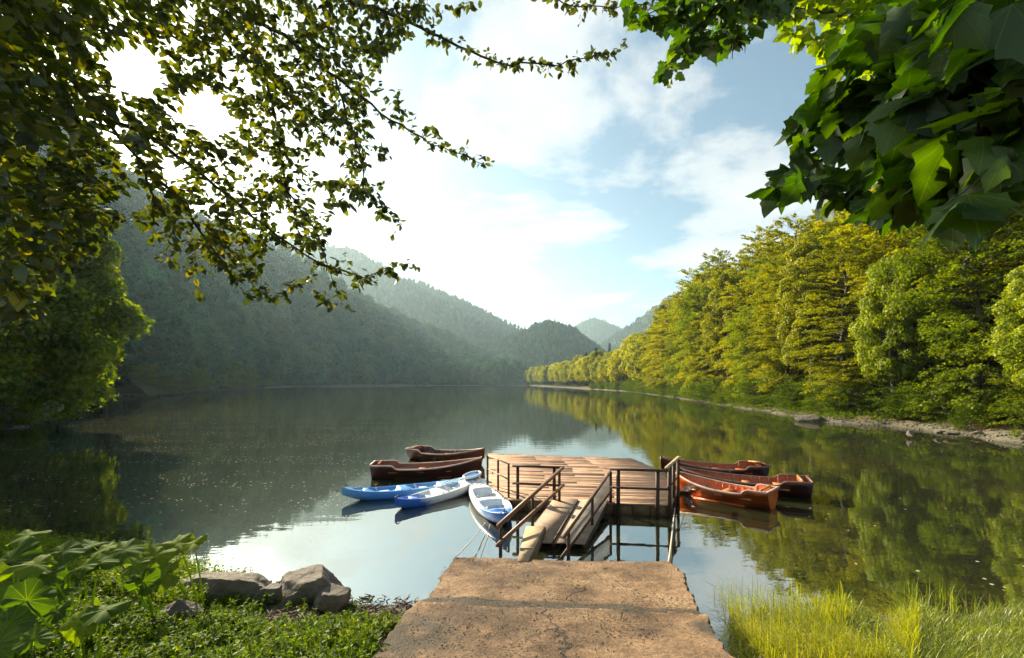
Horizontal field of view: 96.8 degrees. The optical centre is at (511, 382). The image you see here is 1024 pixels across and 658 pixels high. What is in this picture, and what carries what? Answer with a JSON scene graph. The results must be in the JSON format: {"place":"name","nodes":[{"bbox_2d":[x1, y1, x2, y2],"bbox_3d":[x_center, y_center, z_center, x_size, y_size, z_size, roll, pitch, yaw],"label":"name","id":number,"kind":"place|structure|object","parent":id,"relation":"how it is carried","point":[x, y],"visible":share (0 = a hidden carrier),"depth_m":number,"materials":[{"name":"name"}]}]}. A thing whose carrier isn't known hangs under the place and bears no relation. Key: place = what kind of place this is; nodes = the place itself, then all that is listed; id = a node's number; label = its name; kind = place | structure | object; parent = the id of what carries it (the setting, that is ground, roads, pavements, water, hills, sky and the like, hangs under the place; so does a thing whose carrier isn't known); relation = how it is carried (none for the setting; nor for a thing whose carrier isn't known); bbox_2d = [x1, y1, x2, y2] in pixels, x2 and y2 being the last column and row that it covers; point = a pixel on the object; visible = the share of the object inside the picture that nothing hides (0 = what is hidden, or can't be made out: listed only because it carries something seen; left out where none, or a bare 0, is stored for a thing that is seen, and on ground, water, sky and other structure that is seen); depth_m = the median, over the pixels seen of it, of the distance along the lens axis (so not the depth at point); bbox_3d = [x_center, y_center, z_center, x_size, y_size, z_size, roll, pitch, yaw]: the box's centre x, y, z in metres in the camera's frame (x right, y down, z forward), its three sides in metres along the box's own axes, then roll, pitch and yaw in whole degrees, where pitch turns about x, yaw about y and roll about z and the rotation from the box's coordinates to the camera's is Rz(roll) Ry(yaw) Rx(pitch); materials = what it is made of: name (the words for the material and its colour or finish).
{"place":"outdoors","nodes":[
{"label":"outdoors","id":0,"kind":"place"},
{"bbox_2d":[113,364,276,395],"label":"hill","id":1,"kind":"structure","parent":0,"point":[149,390],"depth_m":120.44,"materials":[{"name":"green plant"}]},
{"bbox_2d":[107,235,138,301],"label":"beech tree","id":2,"kind":"object","parent":1,"relation":"on","point":[123,266],"visible":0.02,"depth_m":134.15,"materials":[{"name":"green plant"}]},
{"bbox_2d":[116,345,159,378],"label":"shrub","id":3,"kind":"object","parent":1,"relation":"on","point":[130,363],"visible":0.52,"depth_m":115.83,"materials":[{"name":"green plant"}]},
{"bbox_2d":[126,364,166,384],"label":"shrub","id":4,"kind":"object","parent":1,"relation":"on","point":[149,381],"visible":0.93,"depth_m":113.31,"materials":[{"name":"green plant"}]},
{"bbox_2d":[112,265,198,377],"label":"beech tree","id":5,"kind":"object","parent":1,"relation":"on","point":[149,290],"visible":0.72,"depth_m":118.68,"materials":[{"name":"green plant"}]},
{"bbox_2d":[140,239,194,309],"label":"beech tree","id":6,"kind":"object","parent":1,"relation":"on","point":[179,283],"visible":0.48,"depth_m":198.24,"materials":[{"name":"green plant"}]},
{"bbox_2d":[135,301,207,380],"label":"beech tree","id":7,"kind":"object","parent":1,"relation":"on","point":[192,348],"visible":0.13,"depth_m":134.58,"materials":[{"name":"green plant"}]},
{"bbox_2d":[192,287,231,327],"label":"beech tree","id":8,"kind":"object","parent":1,"relation":"on","point":[214,301],"visible":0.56,"depth_m":242.01,"materials":[{"name":"green plant"}]},
{"bbox_2d":[196,319,232,384],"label":"beech tree","id":9,"kind":"object","parent":1,"relation":"on","point":[220,335],"visible":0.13,"depth_m":180.68,"materials":[{"name":"green plant"}]},
{"bbox_2d":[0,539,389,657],"bbox_3d":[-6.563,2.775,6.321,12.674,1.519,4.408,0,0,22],"label":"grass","id":10,"kind":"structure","parent":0,"point":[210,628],"depth_m":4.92,"materials":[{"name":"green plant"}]},
{"bbox_2d":[0,312,524,406],"bbox_3d":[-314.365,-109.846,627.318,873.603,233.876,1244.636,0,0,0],"label":"hill","id":11,"kind":"structure","parent":0,"point":[116,384],"depth_m":397.47,"materials":[{"name":"green plant"}]},
{"bbox_2d":[110,212,143,253],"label":"beech tree","id":12,"kind":"object","parent":11,"relation":"on","point":[130,233],"visible":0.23,"depth_m":236.13,"materials":[{"name":"green plant"}]},
{"bbox_2d":[200,269,235,298],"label":"beech tree","id":13,"kind":"object","parent":11,"relation":"on","point":[220,284],"visible":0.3,"depth_m":299.23,"materials":[{"name":"green plant"}]},
{"bbox_2d":[258,301,279,333],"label":"beech tree","id":14,"kind":"object","parent":11,"relation":"on","point":[270,323],"visible":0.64,"depth_m":373.25,"materials":[{"name":"green plant"}]},
{"bbox_2d":[271,240,519,347],"bbox_3d":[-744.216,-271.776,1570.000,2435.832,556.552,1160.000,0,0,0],"label":"hill","id":15,"kind":"structure","parent":0,"point":[450,313],"depth_m":1600.28,"materials":[{"name":"green plant"}]},
{"bbox_2d":[20,0,876,329],"label":"sky","id":16,"kind":"structure","parent":0,"point":[603,184],"materials":[{"name":"white"}]},
{"bbox_2d":[0,385,1023,657],"bbox_3d":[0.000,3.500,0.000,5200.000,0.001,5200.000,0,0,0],"label":"water","id":17,"kind":"structure","parent":0,"point":[256,479],"depth_m":14.74,"materials":[{"name":"liquid"}]},
{"bbox_2d":[342,477,462,500],"bbox_3d":[-3.225,3.283,14.150,3.894,0.553,0.842,0,0,-24],"label":"kayak","id":18,"kind":"object","parent":17,"relation":"on","point":[378,493],"visible":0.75,"depth_m":13.70,"materials":[{"name":"blue plastic"}]},
{"bbox_2d":[369,456,481,478],"bbox_3d":[-3.147,3.234,17.000,4.077,0.890,1.336,0,0,-7],"label":"rowing boat","id":19,"kind":"object","parent":17,"relation":"on","point":[387,469],"visible":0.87,"depth_m":16.69,"materials":[{"name":"red wood"}]},
{"bbox_2d":[395,471,481,507],"bbox_3d":[-2.131,3.284,13.793,0.822,0.553,3.452,0,3,39],"label":"kayak","id":20,"kind":"object","parent":17,"relation":"on","point":[434,495],"visible":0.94,"depth_m":13.49,"materials":[{"name":"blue plastic"}]},
{"bbox_2d":[405,445,484,461],"bbox_3d":[-2.897,3.234,20.299,3.677,0.890,1.336,0,0,20],"label":"rowing boat","id":21,"kind":"object","parent":17,"relation":"on","point":[424,453],"visible":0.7,"depth_m":20.06,"materials":[{"name":"red wood"}]},
{"bbox_2d":[469,476,512,522],"bbox_3d":[-0.650,3.283,12.825,0.962,0.553,4.269,0,0,-14],"label":"kayak","id":22,"kind":"object","parent":17,"relation":"on","point":[489,503],"visible":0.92,"depth_m":12.47,"materials":[{"name":"white plastic"}]},
{"bbox_2d":[486,454,680,517],"bbox_3d":[2.178,2.970,16.121,6.541,1.550,8.792,0,0,0],"label":"dock","id":23,"kind":"object","parent":17,"relation":"on","point":[637,487],"visible":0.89,"depth_m":13.88,"materials":[{"name":"brown wood"}]},
{"bbox_2d":[495,466,611,560],"bbox_3d":[1.180,3.174,10.378,1.557,1.853,4.554,0,0,21],"label":"gangway","id":24,"kind":"object","parent":23,"relation":"on","point":[570,523],"visible":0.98,"depth_m":10.47,"materials":[{"name":"brown wood"}]},
{"bbox_2d":[517,526,545,561],"bbox_3d":[0.312,3.210,8.956,0.438,0.360,2.477,0,0,11],"label":"plank","id":25,"kind":"object","parent":24,"relation":"on","point":[532,540],"visible":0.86,"depth_m":8.90,"materials":[{"name":"brown wood"}]},
{"bbox_2d":[660,456,770,476],"bbox_3d":[7.447,3.234,16.951,3.677,0.890,1.336,0,0,11],"label":"rowing boat","id":26,"kind":"object","parent":17,"relation":"on","point":[753,468],"visible":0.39,"depth_m":16.83,"materials":[{"name":"red wood"}]},
{"bbox_2d":[680,471,779,509],"bbox_3d":[6.233,3.234,13.652,1.236,0.890,2.977,0,0,-44],"label":"rowing boat","id":27,"kind":"object","parent":17,"relation":"on","point":[762,496],"visible":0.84,"depth_m":13.29,"materials":[{"name":"orange wood"}]},
{"bbox_2d":[680,466,814,497],"bbox_3d":[7.347,3.234,14.726,3.977,0.890,1.336,0,0,23],"label":"rowing boat","id":28,"kind":"object","parent":17,"relation":"on","point":[800,486],"visible":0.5,"depth_m":14.55,"materials":[{"name":"red wood"}]},
{"bbox_2d":[1,383,1023,657],"bbox_3d":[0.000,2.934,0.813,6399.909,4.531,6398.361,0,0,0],"label":"ground","id":29,"kind":"structure","parent":0,"point":[137,391],"depth_m":32.53,"materials":[{"name":"brown soil"}]},
{"bbox_2d":[0,605,54,657],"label":"butterbur plant","id":30,"kind":"object","parent":29,"relation":"on","point":[20,633],"visible":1,"depth_m":3.88,"materials":[{"name":"green plant"}]},
{"bbox_2d":[0,395,54,430],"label":"shrub","id":31,"kind":"object","parent":29,"relation":"on","point":[20,417],"visible":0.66,"depth_m":33.69,"materials":[{"name":"green plant"}]},
{"bbox_2d":[0,529,57,600],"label":"butterbur plant","id":32,"kind":"object","parent":29,"relation":"on","point":[27,557],"visible":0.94,"depth_m":4.86,"materials":[{"name":"green plant"}]},
{"bbox_2d":[0,575,73,627],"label":"butterbur plant","id":33,"kind":"object","parent":29,"relation":"on","point":[63,586],"visible":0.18,"depth_m":5.01,"materials":[{"name":"green plant"}]},
{"bbox_2d":[0,577,131,657],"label":"butterbur plant","id":34,"kind":"object","parent":29,"relation":"on","point":[37,597],"visible":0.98,"depth_m":4.27,"materials":[{"name":"green plant"}]},
{"bbox_2d":[0,137,155,421],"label":"beech tree","id":35,"kind":"object","parent":29,"relation":"on","point":[72,358],"visible":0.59,"depth_m":29.60,"materials":[{"name":"green plant"}]},
{"bbox_2d":[37,539,119,614],"bbox_3d":[-4.956,2.449,5.062,0.873,1.194,0.701,0,0,25],"label":"butterbur plant","id":36,"kind":"object","parent":29,"relation":"on","point":[66,552],"visible":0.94,"depth_m":5.07,"materials":[{"name":"green plant"}]},
{"bbox_2d":[81,538,156,619],"bbox_3d":[-5.183,2.644,5.910,1.689,1.166,0.472,0,0,26],"label":"butterbur plant","id":37,"kind":"object","parent":29,"relation":"on","point":[125,552],"visible":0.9,"depth_m":5.79,"materials":[{"name":"green plant"}]},
{"bbox_2d":[0,522,253,606],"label":"undergrowth","id":38,"kind":"object","parent":29,"relation":"on","point":[79,561],"visible":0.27,"depth_m":7.43,"materials":[{"name":"green plant"}]},
{"bbox_2d":[123,533,207,609],"bbox_3d":[-4.606,2.767,6.066,0.725,1.279,1.146,0,0,0],"label":"butterbur plant","id":39,"kind":"object","parent":29,"relation":"on","point":[156,575],"visible":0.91,"depth_m":5.94,"materials":[{"name":"green plant"}]},
{"bbox_2d":[160,599,202,620],"bbox_3d":[-4.283,2.943,5.895,0.461,0.258,0.355,0,0,0],"label":"rock","id":40,"kind":"object","parent":29,"relation":"on","point":[178,605],"visible":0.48,"depth_m":5.86,"materials":[{"name":"grey stone"}]},
{"bbox_2d":[0,541,404,657],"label":"undergrowth","id":41,"kind":"object","parent":29,"relation":"on","point":[311,631],"visible":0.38,"depth_m":4.94,"materials":[{"name":"green plant"}]},
{"bbox_2d":[171,572,271,603],"bbox_3d":[-4.349,3.165,6.977,1.720,0.527,0.719,0,0,-11],"label":"rock","id":42,"kind":"object","parent":29,"relation":"on","point":[244,583],"visible":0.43,"depth_m":6.77,"materials":[{"name":"grey stone"}]},
{"bbox_2d":[250,583,281,605],"bbox_3d":[-3.686,3.215,6.876,0.414,0.290,0.533,0,0,31],"label":"rock","id":43,"kind":"object","parent":29,"relation":"on","point":[276,588],"visible":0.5,"depth_m":6.80,"materials":[{"name":"grey stone"}]},
{"bbox_2d":[277,564,342,608],"bbox_3d":[-3.177,3.186,7.066,1.153,0.517,0.749,0,0,-8],"label":"rock","id":44,"kind":"object","parent":29,"relation":"on","point":[309,583],"visible":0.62,"depth_m":6.86,"materials":[{"name":"grey stone"}]},
{"bbox_2d":[0,0,657,337],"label":"beech tree","id":45,"kind":"object","parent":29,"relation":"on","point":[42,100],"visible":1,"depth_m":3.80,"materials":[{"name":"green plant"}]},
{"bbox_2d":[314,583,350,614],"bbox_3d":[-2.698,3.244,6.856,0.517,0.360,0.612,0,0,-18],"label":"rock","id":46,"kind":"object","parent":29,"relation":"on","point":[333,597],"visible":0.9,"depth_m":6.66,"materials":[{"name":"grey stone"}]},
{"bbox_2d":[252,593,418,623],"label":"litter","id":47,"kind":"object","parent":29,"relation":"on","point":[294,613],"visible":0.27,"depth_m":6.76,"materials":[{"name":"plant"}]},
{"bbox_2d":[606,349,633,379],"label":"beech tree","id":48,"kind":"object","parent":29,"relation":"on","point":[616,360],"visible":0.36,"depth_m":192.04,"materials":[{"name":"green plant"}]},
{"bbox_2d":[618,332,643,380],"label":"beech tree","id":49,"kind":"object","parent":29,"relation":"on","point":[622,366],"visible":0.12,"depth_m":168.69,"materials":[{"name":"green plant"}]},
{"bbox_2d":[624,337,649,382],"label":"beech tree","id":50,"kind":"object","parent":29,"relation":"on","point":[635,347],"visible":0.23,"depth_m":151.59,"materials":[{"name":"green plant"}]},
{"bbox_2d":[640,314,676,389],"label":"beech tree","id":51,"kind":"object","parent":29,"relation":"on","point":[654,346],"visible":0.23,"depth_m":125.85,"materials":[{"name":"green plant"}]},
{"bbox_2d":[645,294,679,387],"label":"beech tree","id":52,"kind":"object","parent":29,"relation":"on","point":[662,312],"visible":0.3,"depth_m":119.56,"materials":[{"name":"green plant"}]},
{"bbox_2d":[659,305,693,386],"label":"broadleaf tree","id":53,"kind":"object","parent":29,"relation":"on","point":[669,367],"visible":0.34,"depth_m":111.04,"materials":[{"name":"green plant"}]},
{"bbox_2d":[672,280,715,393],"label":"broadleaf tree","id":54,"kind":"object","parent":29,"relation":"on","point":[690,303],"visible":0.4,"depth_m":94.17,"materials":[{"name":"green plant"}]},
{"bbox_2d":[667,266,723,384],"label":"beech tree","id":55,"kind":"object","parent":29,"relation":"on","point":[707,276],"visible":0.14,"depth_m":98.94,"materials":[{"name":"green plant"}]},
{"bbox_2d":[679,311,726,394],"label":"beech tree","id":56,"kind":"object","parent":29,"relation":"on","point":[691,361],"visible":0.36,"depth_m":89.32,"materials":[{"name":"green plant"}]},
{"bbox_2d":[619,0,802,88],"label":"maple tree","id":57,"kind":"object","parent":29,"relation":"on","point":[692,42],"visible":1,"depth_m":3.94,"materials":[{"name":"green plant"}]},
{"bbox_2d":[695,320,740,392],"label":"beech tree","id":58,"kind":"object","parent":29,"relation":"on","point":[712,375],"visible":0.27,"depth_m":83.12,"materials":[{"name":"green plant"}]},
{"bbox_2d":[700,267,754,376],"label":"beech tree","id":59,"kind":"object","parent":29,"relation":"on","point":[710,329],"visible":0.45,"depth_m":78.03,"materials":[{"name":"green plant"}]},
{"bbox_2d":[709,278,778,394],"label":"beech tree","id":60,"kind":"object","parent":29,"relation":"on","point":[733,291],"visible":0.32,"depth_m":71.60,"materials":[{"name":"green plant"}]},
{"bbox_2d":[722,305,773,399],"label":"broadleaf tree","id":61,"kind":"object","parent":29,"relation":"on","point":[737,335],"visible":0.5,"depth_m":65.60,"materials":[{"name":"green plant"}]},
{"bbox_2d":[734,375,774,404],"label":"shrub","id":62,"kind":"object","parent":29,"relation":"on","point":[746,388],"visible":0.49,"depth_m":61.72,"materials":[{"name":"green plant"}]},
{"bbox_2d":[746,281,805,389],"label":"beech tree","id":63,"kind":"object","parent":29,"relation":"on","point":[764,307],"visible":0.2,"depth_m":60.28,"materials":[{"name":"green plant"}]},
{"bbox_2d":[752,367,802,405],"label":"shrub","id":64,"kind":"object","parent":29,"relation":"on","point":[759,381],"visible":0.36,"depth_m":57.51,"materials":[{"name":"green plant"}]},
{"bbox_2d":[740,246,825,394],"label":"beech tree","id":65,"kind":"object","parent":29,"relation":"on","point":[762,356],"visible":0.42,"depth_m":56.22,"materials":[{"name":"green plant"}]},
{"bbox_2d":[769,381,813,408],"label":"shrub","id":66,"kind":"object","parent":29,"relation":"on","point":[783,395],"visible":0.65,"depth_m":50.82,"materials":[{"name":"green plant"}]},
{"bbox_2d":[772,233,848,404],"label":"beech tree","id":67,"kind":"object","parent":29,"relation":"on","point":[796,255],"visible":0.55,"depth_m":49.11,"materials":[{"name":"green plant"}]},
{"bbox_2d":[792,373,848,408],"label":"shrub","id":68,"kind":"object","parent":29,"relation":"on","point":[809,394],"visible":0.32,"depth_m":47.29,"materials":[{"name":"green plant"}]},
{"bbox_2d":[733,0,913,84],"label":"maple tree","id":69,"kind":"object","parent":29,"relation":"on","point":[832,17],"visible":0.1,"depth_m":5.23,"materials":[{"name":"green plant"}]},
{"bbox_2d":[626,390,1023,439],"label":"undergrowth","id":70,"kind":"object","parent":29,"relation":"on","point":[850,415],"visible":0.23,"depth_m":41.45,"materials":[{"name":"green plant"}]},
{"bbox_2d":[626,391,1023,443],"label":"gravel","id":71,"kind":"structure","parent":29,"relation":"on","point":[989,435],"depth_m":36.82,"materials":[{"name":"grey gravel"}]},
{"bbox_2d":[808,385,856,414],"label":"shrub","id":72,"kind":"object","parent":29,"relation":"on","point":[837,403],"visible":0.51,"depth_m":43.45,"materials":[{"name":"green plant"}]},
{"bbox_2d":[787,233,888,404],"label":"beech tree","id":73,"kind":"object","parent":29,"relation":"on","point":[838,325],"visible":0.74,"depth_m":43.33,"materials":[{"name":"green plant"}]},
{"bbox_2d":[819,381,877,413],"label":"shrub","id":74,"kind":"object","parent":29,"relation":"on","point":[840,390],"visible":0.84,"depth_m":41.54,"materials":[{"name":"green plant"}]},
{"bbox_2d":[745,0,1023,255],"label":"maple tree","id":75,"kind":"object","parent":29,"relation":"on","point":[926,121],"visible":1,"depth_m":1.27,"materials":[{"name":"green plant"}]},
{"bbox_2d":[847,253,937,415],"bbox_3d":[31.996,-3.580,38.215,6.303,14.780,5.751,0,0,-12],"label":"broadleaf tree","id":76,"kind":"object","parent":29,"relation":"on","point":[870,319],"visible":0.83,"depth_m":37.13,"materials":[{"name":"green plant"}]},
{"bbox_2d":[858,365,935,418],"bbox_3d":[32.043,1.226,37.808,4.836,5.385,5.942,0,0,-38],"label":"shrub","id":77,"kind":"object","parent":29,"relation":"on","point":[875,391],"visible":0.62,"depth_m":37.52,"materials":[{"name":"green plant"}]},
{"bbox_2d":[876,381,936,417],"bbox_3d":[32.512,1.790,37.344,4.566,3.918,4.500,0,0,-22],"label":"shrub","id":78,"kind":"object","parent":29,"relation":"on","point":[898,398],"visible":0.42,"depth_m":37.06,"materials":[{"name":"green plant"}]},
{"bbox_2d":[841,177,1002,386],"bbox_3d":[37.121,-9.728,40.363,13.059,22.600,15.332,0,0,41],"label":"beech tree","id":79,"kind":"object","parent":29,"relation":"on","point":[866,229],"visible":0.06,"depth_m":39.70,"materials":[{"name":"green plant"}]},
{"bbox_2d":[893,369,993,422],"bbox_3d":[32.433,1.429,34.028,6.076,4.858,5.388,0,0,-26],"label":"shrub","id":80,"kind":"object","parent":29,"relation":"on","point":[938,406],"visible":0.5,"depth_m":34.19,"materials":[{"name":"green plant"}]},
{"bbox_2d":[883,200,1023,421],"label":"broadleaf tree","id":81,"kind":"object","parent":29,"relation":"on","point":[942,301],"visible":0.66,"depth_m":32.08,"materials":[{"name":"green plant"}]},
{"bbox_2d":[908,206,1023,396],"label":"beech tree","id":82,"kind":"object","parent":29,"relation":"on","point":[977,288],"visible":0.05,"depth_m":33.31,"materials":[{"name":"green plant"}]},
{"bbox_2d":[945,401,1003,429],"bbox_3d":[31.215,2.552,31.005,2.807,2.600,2.666,0,0,27],"label":"shrub","id":83,"kind":"object","parent":29,"relation":"on","point":[959,425],"visible":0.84,"depth_m":30.89,"materials":[{"name":"green plant"}]},
{"bbox_2d":[962,201,1023,377],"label":"beech tree","id":84,"kind":"object","parent":29,"relation":"on","point":[1016,262],"visible":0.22,"depth_m":31.07,"materials":[{"name":"green plant"}]},
{"bbox_2d":[981,261,1023,386],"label":"broadleaf tree","id":85,"kind":"object","parent":29,"relation":"on","point":[1005,338],"visible":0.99,"depth_m":27.97,"materials":[{"name":"green plant"}]},
{"bbox_2d":[983,374,1023,430],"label":"shrub","id":86,"kind":"object","parent":29,"relation":"on","point":[1001,408],"visible":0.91,"depth_m":28.41,"materials":[{"name":"green plant"}]},
{"bbox_2d":[372,599,733,657],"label":"path","id":87,"kind":"structure","parent":0,"point":[685,643],"depth_m":4.46,"materials":[{"name":"concrete"}]},
{"bbox_2d":[425,557,702,614],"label":"path","id":88,"kind":"structure","parent":0,"point":[471,583],"depth_m":6.36,"materials":[{"name":"concrete"}]},
{"bbox_2d":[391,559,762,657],"bbox_3d":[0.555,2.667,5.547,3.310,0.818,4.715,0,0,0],"label":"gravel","id":89,"kind":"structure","parent":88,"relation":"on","point":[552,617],"depth_m":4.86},
{"bbox_2d":[577,318,620,344],"bbox_3d":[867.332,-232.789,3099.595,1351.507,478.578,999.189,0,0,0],"label":"hill","id":90,"kind":"structure","parent":0,"point":[599,330],"depth_m":3181.74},
{"bbox_2d":[600,299,671,351],"bbox_3d":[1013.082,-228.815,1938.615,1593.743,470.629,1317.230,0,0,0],"label":"hill","id":91,"kind":"structure","parent":0,"point":[644,321],"depth_m":2184.42,"materials":[{"name":"green plant"}]},
{"bbox_2d":[525,354,1023,423],"bbox_3d":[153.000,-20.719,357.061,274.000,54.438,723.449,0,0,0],"label":"hill","id":92,"kind":"structure","parent":0,"point":[561,384],"depth_m":42.71,"materials":[{"name":"green plant"}]},
{"bbox_2d":[662,275,710,379],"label":"beech tree","id":93,"kind":"object","parent":92,"relation":"on","point":[670,337],"visible":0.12,"depth_m":106.99,"materials":[{"name":"green plant"}]},
{"bbox_2d":[693,248,738,293],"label":"beech tree","id":94,"kind":"object","parent":92,"relation":"on","point":[723,263],"visible":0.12,"depth_m":106.51,"materials":[{"name":"green plant"}]},
{"bbox_2d":[729,224,792,278],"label":"beech tree","id":95,"kind":"object","parent":92,"relation":"on","point":[744,263],"visible":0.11,"depth_m":92.90,"materials":[{"name":"green plant"}]},
{"bbox_2d":[744,213,826,381],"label":"beech tree","id":96,"kind":"object","parent":92,"relation":"on","point":[775,248],"visible":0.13,"depth_m":66.11,"materials":[{"name":"green plant"}]},
{"bbox_2d":[788,187,934,388],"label":"beech tree","id":97,"kind":"object","parent":92,"relation":"on","point":[843,232],"visible":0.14,"depth_m":47.48,"materials":[{"name":"green plant"}]},
{"bbox_2d":[694,570,926,657],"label":"grass","id":98,"kind":"structure","parent":0,"point":[758,628],"depth_m":5.66,"materials":[{"name":"green plant"}]},
{"bbox_2d":[714,569,1015,619],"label":"grass","id":99,"kind":"structure","parent":0,"point":[955,609],"depth_m":7.10,"materials":[{"name":"green plant"}]},
{"bbox_2d":[725,591,1023,657],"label":"grass","id":100,"kind":"structure","parent":0,"point":[963,648],"depth_m":5.89,"materials":[{"name":"green plant"}]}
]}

